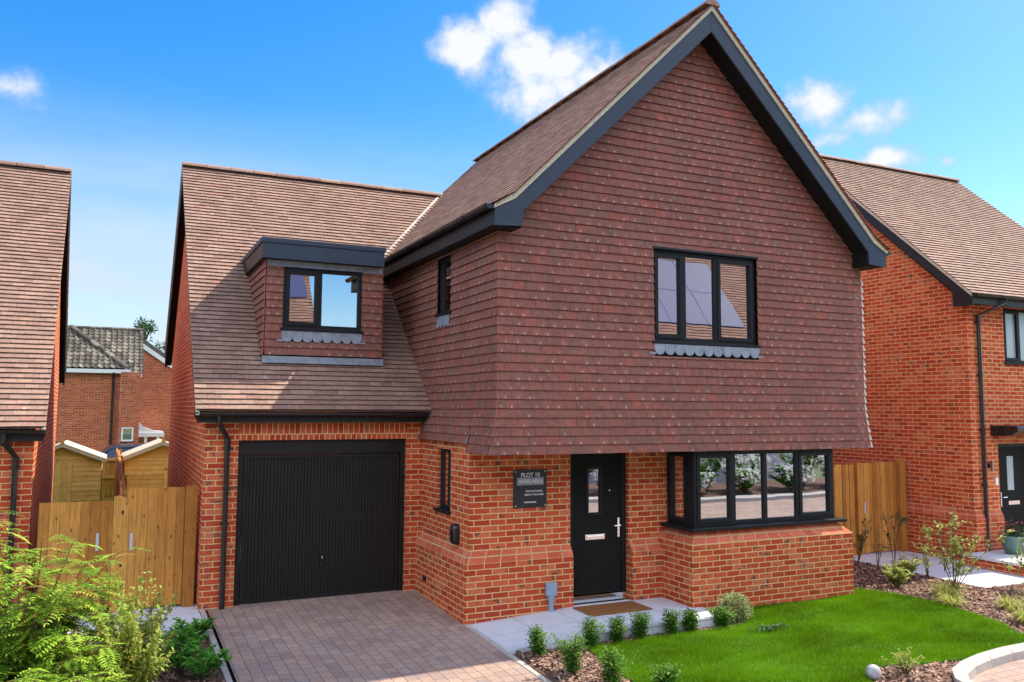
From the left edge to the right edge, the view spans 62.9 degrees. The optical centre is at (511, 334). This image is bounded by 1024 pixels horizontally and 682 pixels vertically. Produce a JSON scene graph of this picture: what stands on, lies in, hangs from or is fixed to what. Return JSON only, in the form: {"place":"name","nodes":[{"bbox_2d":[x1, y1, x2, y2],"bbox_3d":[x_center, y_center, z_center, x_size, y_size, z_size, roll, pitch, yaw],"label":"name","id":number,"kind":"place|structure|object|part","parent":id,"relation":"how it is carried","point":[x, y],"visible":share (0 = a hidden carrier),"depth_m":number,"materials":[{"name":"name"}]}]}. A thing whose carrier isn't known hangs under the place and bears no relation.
{"place":"outdoors","nodes":[
{"label":"outdoors","id":0,"kind":"place"},
{"bbox_2d":[52,438,106,522],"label":"garden shed","id":1,"kind":"structure","parent":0,"point":[77,476],"depth_m":19.90,"materials":[{"name":"brown wood"}]},
{"bbox_2d":[52,462,71,501],"bbox_3d":[-10.798,3.723,19.640,0.768,1.442,0.040,3,-6,-25],"label":"door","id":2,"kind":"structure","parent":1,"relation":"in","point":[60,478],"depth_m":19.74,"materials":[{"name":"brown wood"}]},
{"bbox_2d":[31,492,181,612],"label":"back lawn","id":3,"kind":"structure","parent":0,"point":[107,569],"depth_m":13.96,"materials":[{"name":"green plant"}]},
{"bbox_2d":[101,458,115,507],"bbox_3d":[-11.963,4.038,22.502,14.000,1.404,0.080,3,-6,-25],"label":"fence","id":4,"kind":"object","parent":3,"relation":"on","point":[108,484],"depth_m":22.94,"materials":[{"name":"brown wood"}]},
{"bbox_2d":[109,448,128,612],"bbox_3d":[-7.709,3.316,16.400,0.179,1.620,12.521,3,-6,-25],"label":"dividing fence","id":5,"kind":"object","parent":3,"relation":"on","point":[120,523],"visible":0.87,"depth_m":10.79,"materials":[{"name":"brown wood"}]},
{"bbox_2d":[35,501,113,612],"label":"timber gate","id":6,"kind":"structure","parent":5,"relation":"attached to","point":[69,519],"depth_m":10.69,"materials":[{"name":"brown wood"}]},
{"bbox_2d":[125,487,185,607],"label":"timber gate","id":7,"kind":"structure","parent":5,"relation":"attached to","point":[162,540],"depth_m":10.96,"materials":[{"name":"brown wood"}]},
{"bbox_2d":[121,437,168,519],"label":"garden shed","id":8,"kind":"structure","parent":3,"relation":"on","point":[146,465],"depth_m":20.59,"materials":[{"name":"brown wood"}]},
{"bbox_2d":[164,460,167,487],"bbox_3d":[-8.324,3.835,20.813,0.649,1.453,0.040,3,-6,-25],"label":"door","id":9,"kind":"structure","parent":8,"relation":"in","point":[166,461],"depth_m":20.72,"materials":[{"name":"brown wood"}]},
{"bbox_2d":[34,604,204,645],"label":"gate paving","id":10,"kind":"structure","parent":0,"point":[187,614],"depth_m":10.51,"materials":[{"name":"grey stone"}]},
{"bbox_2d":[181,485,197,606],"bbox_3d":[-4.297,2.852,11.138,0.145,1.660,0.120,3,-6,-25],"label":"fence post","id":11,"kind":"object","parent":10,"relation":"on","point":[189,548],"visible":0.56,"depth_m":11.09,"materials":[{"name":"brown wood"}]},
{"bbox_2d":[100,443,145,481],"bbox_3d":[-12.623,4.617,29.207,4.089,1.620,1.720,3,-6,-25],"label":"parked car","id":12,"kind":"object","parent":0,"point":[110,451],"visible":0.09,"depth_m":28.12,"materials":[{"name":"blue paint"}]},
{"bbox_3d":[-12.776,4.040,28.247,2.150,0.400,0.003,3,-6,-25],"label":"side window","id":13,"kind":"part","parent":12,"relation":"part of","materials":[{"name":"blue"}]},
{"bbox_2d":[59,636,225,681],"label":"mulch bed","id":14,"kind":"object","parent":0,"point":[218,679],"visible":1,"depth_m":8.44,"materials":[{"name":"brown wood"}]},
{"bbox_2d":[0,510,150,681],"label":"ferny bush","id":15,"kind":"object","parent":14,"relation":"on","point":[39,649],"visible":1,"depth_m":7.03,"materials":[{"name":"green plant"}]},
{"bbox_2d":[68,570,178,681],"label":"rose bush","id":16,"kind":"object","parent":14,"relation":"on","point":[140,655],"visible":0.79,"depth_m":7.52,"materials":[{"name":"plant"}]},
{"bbox_2d":[159,624,207,652],"bbox_3d":[-3.625,3.346,9.186,0.556,0.330,0.594,0,-5,-1],"label":"hebe shrub","id":17,"kind":"object","parent":14,"relation":"on","point":[184,634],"visible":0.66,"depth_m":9.18,"materials":[{"name":"green plant"}]},
{"bbox_2d":[159,638,217,674],"bbox_3d":[-3.340,3.285,8.453,0.621,0.326,0.543,-4,-7,40],"label":"hebe shrub","id":18,"kind":"object","parent":14,"relation":"on","point":[175,658],"visible":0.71,"depth_m":8.47,"materials":[{"name":"green plant"}]},
{"bbox_2d":[171,617,217,637],"bbox_3d":[-3.682,3.408,9.697,0.548,0.297,0.474,1,-5,-5],"label":"hebe shrub","id":19,"kind":"object","parent":14,"relation":"on","point":[203,625],"visible":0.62,"depth_m":9.65,"materials":[{"name":"green plant"}]},
{"bbox_2d":[180,645,232,681],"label":"hebe shrub","id":20,"kind":"object","parent":14,"relation":"on","point":[201,667],"visible":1,"depth_m":8.26,"materials":[{"name":"green plant"}]},
{"bbox_2d":[207,590,543,681],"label":"driveway","id":21,"kind":"structure","parent":0,"point":[399,636],"depth_m":9.56,"materials":[{"name":"brick"}]},
{"bbox_2d":[118,429,871,681],"bbox_3d":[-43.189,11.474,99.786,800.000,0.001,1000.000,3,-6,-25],"label":"ground","id":22,"kind":"structure","parent":0,"point":[227,663],"depth_m":10.22,"materials":[{"name":"grey"}]},
{"bbox_2d":[0,160,71,616],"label":"neighbour house","id":23,"kind":"structure","parent":22,"relation":"on","point":[35,208],"depth_m":12.22,"materials":[{"name":"brick"}]},
{"bbox_2d":[55,324,142,451],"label":"distant house","id":24,"kind":"structure","parent":22,"relation":"on","point":[104,364],"depth_m":35.12,"materials":[{"name":"brick"}]},
{"bbox_2d":[121,427,133,441],"bbox_3d":[-16.110,4.181,35.009,0.530,0.638,0.130,3,-6,-25],"label":"window","id":25,"kind":"structure","parent":24,"relation":"in","point":[126,432],"depth_m":35.03,"materials":[{"name":"white paint"}]},
{"bbox_2d":[132,316,158,346],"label":"tree","id":26,"kind":"object","parent":22,"relation":"on","point":[146,327],"visible":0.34,"depth_m":64.46,"materials":[{"name":"green plant"}]},
{"bbox_2d":[138,339,171,442],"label":"distant house","id":27,"kind":"structure","parent":22,"relation":"on","point":[155,396],"depth_m":42.46,"materials":[{"name":"brick"}]},
{"bbox_2d":[138,422,163,442],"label":"porch canopy","id":28,"kind":"object","parent":27,"relation":"attached to","point":[145,432],"visible":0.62,"depth_m":41.24,"materials":[{"name":"white paint"}]},
{"bbox_2d":[152,340,164,351],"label":"tree","id":29,"kind":"object","parent":22,"relation":"on","point":[161,347],"visible":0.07,"depth_m":69.33,"materials":[{"name":"green plant"}]},
{"bbox_2d":[199,609,551,681],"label":"path edging","id":30,"kind":"object","parent":22,"relation":"on","point":[213,641],"visible":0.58,"depth_m":9.29,"materials":[{"name":"concrete"}]},
{"bbox_2d":[164,0,890,627],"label":"detached house","id":31,"kind":"structure","parent":22,"relation":"on","point":[622,302],"depth_m":11.65,"materials":[{"name":"brick"}]},
{"bbox_2d":[239,453,398,603],"bbox_3d":[-2.637,2.658,11.668,2.180,1.960,0.094,3,-6,-25],"label":"garage door","id":32,"kind":"structure","parent":31,"relation":"in","point":[313,525],"depth_m":11.66,"materials":[{"name":"paint"}]},
{"bbox_2d":[433,449,450,514],"bbox_3d":[-0.912,1.994,11.462,0.150,0.858,0.580,3,-6,-25],"label":"window","id":33,"kind":"structure","parent":31,"relation":"in","point":[445,484],"depth_m":11.58,"materials":[{"name":"black"}]},
{"bbox_2d":[435,255,451,327],"bbox_3d":[-0.931,-0.606,11.892,0.140,1.003,0.590,3,-6,-25],"label":"window","id":34,"kind":"structure","parent":31,"relation":"in","point":[443,319],"depth_m":11.98,"materials":[{"name":"black"}]},
{"bbox_2d":[449,523,459,544],"bbox_3d":[-0.768,2.595,10.880,0.134,0.270,0.150,3,-6,-25],"label":"wall charger","id":35,"kind":"object","parent":31,"relation":"attached to","point":[454,536],"depth_m":10.83,"materials":[{"name":"black plastic"}]},
{"bbox_2d":[513,469,546,507],"bbox_3d":[0.238,2.016,10.961,0.480,0.490,0.024,3,-6,-25],"label":"house sign","id":36,"kind":"object","parent":31,"relation":"attached to","point":[529,488],"visible":1,"depth_m":10.95,"materials":[{"name":"grey"}]},
{"bbox_2d":[545,582,556,611],"bbox_3d":[0.508,3.403,10.847,0.150,0.370,0.086,3,-6,-25],"label":"meter box","id":37,"kind":"object","parent":31,"relation":"attached to","point":[550,590],"visible":1,"depth_m":10.82,"materials":[{"name":"grey plastic"}]},
{"bbox_2d":[572,453,620,594],"bbox_3d":[1.169,2.551,11.442,0.776,1.929,0.120,3,-6,-25],"label":"front door","id":38,"kind":"structure","parent":31,"relation":"in","point":[596,478],"depth_m":11.46,"materials":[{"name":"black plastic"}]},
{"bbox_2d":[667,452,688,525],"bbox_3d":[2.333,2.125,11.701,0.074,1.032,0.477,3,-6,-25],"label":"bay window","id":39,"kind":"structure","parent":31,"relation":"in","point":[677,462],"depth_m":11.72,"materials":[{"name":"black"}]},
{"bbox_2d":[650,246,762,357],"bbox_3d":[2.680,-0.421,11.593,1.920,1.455,0.145,3,-6,-25],"label":"window","id":40,"kind":"structure","parent":31,"relation":"in","point":[707,301],"depth_m":11.60,"materials":[{"name":"black"}]},
{"bbox_2d":[688,449,834,526],"bbox_3d":[3.607,2.156,11.961,2.570,1.033,0.144,3,-6,-25],"label":"bay window","id":41,"kind":"structure","parent":31,"relation":"in","point":[744,486],"depth_m":11.87,"materials":[{"name":"black"}]},
{"bbox_2d":[819,154,1023,559],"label":"neighbour house","id":42,"kind":"structure","parent":22,"relation":"on","point":[943,308],"depth_m":16.21,"materials":[{"name":"brick"}]},
{"bbox_2d":[988,460,993,471],"bbox_3d":[8.800,2.410,15.363,0.060,0.200,0.100,3,-6,-25],"label":"wall light","id":43,"kind":"object","parent":42,"relation":"attached to","point":[991,465],"visible":1,"depth_m":15.33,"materials":[{"name":"silver metal"}]},
{"bbox_2d":[998,446,1023,534],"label":"front door","id":44,"kind":"structure","parent":42,"relation":"in","point":[1011,459],"depth_m":15.74,"materials":[{"name":"black"}]},
{"bbox_2d":[1003,308,1023,364],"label":"window","id":45,"kind":"structure","parent":42,"relation":"in","point":[1013,319],"depth_m":16.08,"materials":[{"name":"black"}]},
{"bbox_2d":[0,0,1023,408],"label":"sky","id":46,"kind":"structure","parent":0,"point":[406,94],"materials":[{"name":"blue"}]},
{"bbox_2d":[80,560,1023,681],"bbox_3d":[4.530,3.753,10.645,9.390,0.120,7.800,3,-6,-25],"label":"mulch bed","id":47,"kind":"object","parent":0,"point":[537,669],"visible":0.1,"depth_m":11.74,"materials":[{"name":"brown wood"}]},
{"bbox_2d":[525,623,549,655],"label":"box shrub","id":48,"kind":"object","parent":47,"relation":"on","point":[537,641],"visible":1,"depth_m":9.18,"materials":[{"name":"green plant"}]},
{"bbox_2d":[542,631,588,673],"bbox_3d":[0.571,3.272,8.617,0.350,0.442,0.474,5,-7,-40],"label":"box shrub","id":49,"kind":"object","parent":47,"relation":"on","point":[572,660],"visible":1,"depth_m":8.56,"materials":[{"name":"green plant"}]},
{"bbox_2d":[577,614,605,646],"bbox_3d":[0.910,3.390,9.552,0.310,0.378,0.372,3,-6,-28],"label":"box shrub","id":50,"kind":"object","parent":47,"relation":"on","point":[590,632],"visible":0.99,"depth_m":9.52,"materials":[{"name":"green plant"}]},
{"bbox_2d":[595,645,632,681],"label":"box shrub","id":51,"kind":"object","parent":47,"relation":"on","point":[611,667],"visible":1,"depth_m":8.21,"materials":[{"name":"green plant"}]},
{"bbox_2d":[606,612,628,642],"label":"box shrub","id":52,"kind":"object","parent":47,"relation":"on","point":[616,632],"visible":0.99,"depth_m":9.71,"materials":[{"name":"green plant"}]},
{"bbox_2d":[629,609,653,639],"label":"box shrub","id":53,"kind":"object","parent":47,"relation":"on","point":[641,623],"visible":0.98,"depth_m":9.87,"materials":[{"name":"green plant"}]},
{"bbox_2d":[659,608,684,633],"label":"box shrub","id":54,"kind":"object","parent":47,"relation":"on","point":[670,620],"visible":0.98,"depth_m":10.06,"materials":[{"name":"green plant"}]},
{"bbox_2d":[679,607,701,631],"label":"box shrub","id":55,"kind":"object","parent":47,"relation":"on","point":[691,619],"visible":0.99,"depth_m":10.20,"materials":[{"name":"green plant"}]},
{"bbox_2d":[704,605,739,626],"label":"box shrub","id":56,"kind":"object","parent":47,"relation":"on","point":[722,615],"visible":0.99,"depth_m":10.44,"materials":[{"name":"green plant"}]},
{"bbox_2d":[717,590,753,622],"bbox_3d":[2.855,3.510,10.783,0.537,0.429,0.455,1,-5,-5],"label":"variegated bush","id":57,"kind":"object","parent":47,"relation":"on","point":[735,600],"visible":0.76,"depth_m":10.72,"materials":[{"name":"green plant"}]},
{"bbox_2d":[833,464,856,555],"bbox_3d":[5.411,3.269,15.334,2.447,1.724,0.036,3,-6,-25],"label":"garden fence","id":58,"kind":"object","parent":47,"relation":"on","point":[844,490],"visible":0.2,"depth_m":15.76,"materials":[{"name":"brown wood"}]},
{"bbox_2d":[853,518,871,566],"bbox_3d":[6.161,3.606,14.511,0.448,0.881,0.737,0,-5,2],"label":"sapling","id":59,"kind":"object","parent":47,"relation":"on","point":[861,541],"visible":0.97,"depth_m":14.54,"materials":[{"name":"green plant"}]},
{"bbox_2d":[863,520,894,566],"bbox_3d":[6.438,3.644,14.591,0.450,0.822,0.794,-4,-7,42],"label":"sapling","id":60,"kind":"object","parent":47,"relation":"on","point":[881,549],"visible":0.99,"depth_m":14.56,"materials":[{"name":"green plant"}]},
{"bbox_2d":[880,563,914,587],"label":"leafy shrub","id":61,"kind":"object","parent":47,"relation":"on","point":[895,574],"visible":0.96,"depth_m":12.83,"materials":[{"name":"green plant"}]},
{"bbox_2d":[878,509,917,564],"bbox_3d":[6.718,3.558,14.579,0.658,0.994,0.335,2,-5,-16],"label":"sapling","id":62,"kind":"object","parent":47,"relation":"on","point":[903,518],"visible":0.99,"depth_m":14.61,"materials":[{"name":"green plant"}]},
{"bbox_2d":[881,647,924,674],"bbox_3d":[4.027,3.374,8.576,0.332,0.317,0.374,2,-5,-13],"label":"leafy shrub","id":63,"kind":"object","parent":47,"relation":"on","point":[903,668],"visible":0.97,"depth_m":8.60,"materials":[{"name":"green plant"}]},
{"bbox_2d":[890,555,922,581],"bbox_3d":[6.279,3.754,13.354,0.458,0.425,0.466,1,-5,-4],"label":"leafy shrub","id":64,"kind":"object","parent":47,"relation":"on","point":[906,564],"visible":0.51,"depth_m":13.28,"materials":[{"name":"green plant"}]},
{"bbox_2d":[903,536,938,578],"bbox_3d":[6.694,3.629,13.581,0.552,0.680,0.714,-1,-5,11],"label":"sapling","id":65,"kind":"object","parent":47,"relation":"on","point":[926,548],"visible":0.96,"depth_m":13.58,"materials":[{"name":"green plant"}]},
{"bbox_2d":[920,579,971,595],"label":"grass tuft","id":66,"kind":"object","parent":47,"relation":"on","point":[945,588],"visible":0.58,"depth_m":12.27,"materials":[{"name":"green plant"}]},
{"bbox_2d":[930,589,974,606],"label":"grass tuft","id":67,"kind":"object","parent":47,"relation":"on","point":[949,600],"visible":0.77,"depth_m":11.63,"materials":[{"name":"green plant"}]},
{"bbox_2d":[920,510,1013,590],"bbox_3d":[6.758,3.248,12.436,0.868,1.240,1.261,7,-8,-52],"label":"sapling","id":68,"kind":"object","parent":47,"relation":"on","point":[960,564],"visible":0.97,"depth_m":12.40,"materials":[{"name":"green plant"}]},
{"bbox_2d":[987,593,1023,610],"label":"grass tuft","id":69,"kind":"object","parent":47,"relation":"on","point":[1006,603],"visible":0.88,"depth_m":11.43,"materials":[{"name":"green plant"}]},
{"bbox_2d":[996,533,1023,571],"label":"shrub","id":70,"kind":"object","parent":47,"relation":"on","point":[1020,562],"visible":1,"depth_m":12.78,"materials":[{"name":"green plant"}]},
{"bbox_2d":[1002,603,1023,622],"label":"grass tuft","id":71,"kind":"object","parent":47,"relation":"on","point":[1019,614],"visible":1,"depth_m":10.76,"materials":[{"name":"green plant"}]},
{"bbox_2d":[469,597,717,653],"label":"path","id":72,"kind":"structure","parent":0,"point":[510,635],"depth_m":10.29,"materials":[{"name":"grey stone"}]},
{"bbox_2d":[573,601,651,616],"bbox_3d":[1.311,3.567,10.901,0.920,0.018,0.480,3,-6,-25],"label":"doormat","id":73,"kind":"object","parent":72,"relation":"on","point":[610,608],"visible":0.92,"depth_m":10.86,"materials":[{"name":"brown fabric"}]},
{"bbox_2d":[587,586,1023,681],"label":"lawn","id":74,"kind":"structure","parent":0,"point":[882,665],"depth_m":9.47,"materials":[{"name":"green plant"}]},
{"bbox_2d":[647,661,685,681],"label":"box shrub","id":75,"kind":"object","parent":74,"relation":"on","point":[665,675],"visible":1,"depth_m":8.08,"materials":[{"name":"green plant"}]},
{"bbox_2d":[747,622,794,631],"bbox_3d":[3.148,3.579,10.220,0.652,0.040,0.339,2,-5,-19],"label":"weed patch","id":76,"kind":"object","parent":74,"relation":"on","point":[775,626],"visible":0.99,"depth_m":10.22,"materials":[{"name":"green plant"}]},
{"bbox_2d":[865,664,880,679],"bbox_3d":[3.652,3.406,8.454,0.150,0.140,0.146,3,-6,-25],"label":"garden stone","id":77,"kind":"object","parent":74,"relation":"on","point":[873,671],"visible":1,"depth_m":8.40,"materials":[{"name":"white stone"}]},
{"bbox_2d":[853,550,1023,586],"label":"neighbour path","id":78,"kind":"structure","parent":0,"point":[985,578],"depth_m":14.22,"materials":[{"name":"grey concrete"}]},
{"bbox_2d":[853,462,863,555],"bbox_3d":[6.571,3.310,15.872,0.100,1.750,0.100,3,-6,-25],"label":"fence post","id":79,"kind":"object","parent":78,"relation":"on","point":[858,498],"visible":0.81,"depth_m":15.84,"materials":[{"name":"brown wood"}]},
{"bbox_2d":[861,462,897,552],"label":"timber gate","id":80,"kind":"structure","parent":79,"relation":"attached to","point":[878,486],"depth_m":16.12,"materials":[{"name":"brown wood"}]},
{"bbox_2d":[894,460,907,551],"bbox_3d":[7.614,3.355,16.367,0.160,1.760,0.140,3,-6,-25],"label":"fence post","id":81,"kind":"object","parent":78,"relation":"on","point":[901,501],"visible":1,"depth_m":16.31,"materials":[{"name":"brown wood"}]},
{"bbox_2d":[936,508,952,570],"bbox_3d":[7.432,3.487,14.308,0.383,1.095,0.902,-3,-6,30],"label":"sapling","id":82,"kind":"object","parent":78,"relation":"on","point":[943,539],"visible":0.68,"depth_m":14.33,"materials":[{"name":"green plant"}]},
{"bbox_2d":[963,557,1023,575],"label":"brick step","id":83,"kind":"object","parent":78,"relation":"on","point":[984,564],"visible":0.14,"depth_m":14.32,"materials":[{"name":"red brick"}]},
{"bbox_2d":[964,547,1023,566],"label":"step slab","id":84,"kind":"structure","parent":83,"relation":"on","point":[993,555],"depth_m":14.57,"materials":[{"name":"grey concrete"}]},
{"bbox_2d":[997,519,1023,554],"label":"plant pot","id":85,"kind":"object","parent":84,"relation":"on","point":[1011,544],"visible":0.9,"depth_m":14.79,"materials":[{"name":"ceramic"}]},
{"bbox_2d":[971,659,1023,681],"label":"patio","id":86,"kind":"structure","parent":0,"point":[1013,671],"depth_m":8.77,"materials":[{"name":"beige stone"}]},
{"bbox_2d":[952,643,1023,681],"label":"kerb","id":87,"kind":"structure","parent":86,"relation":"on","point":[969,669],"depth_m":8.97,"materials":[{"name":"concrete"}]}
]}

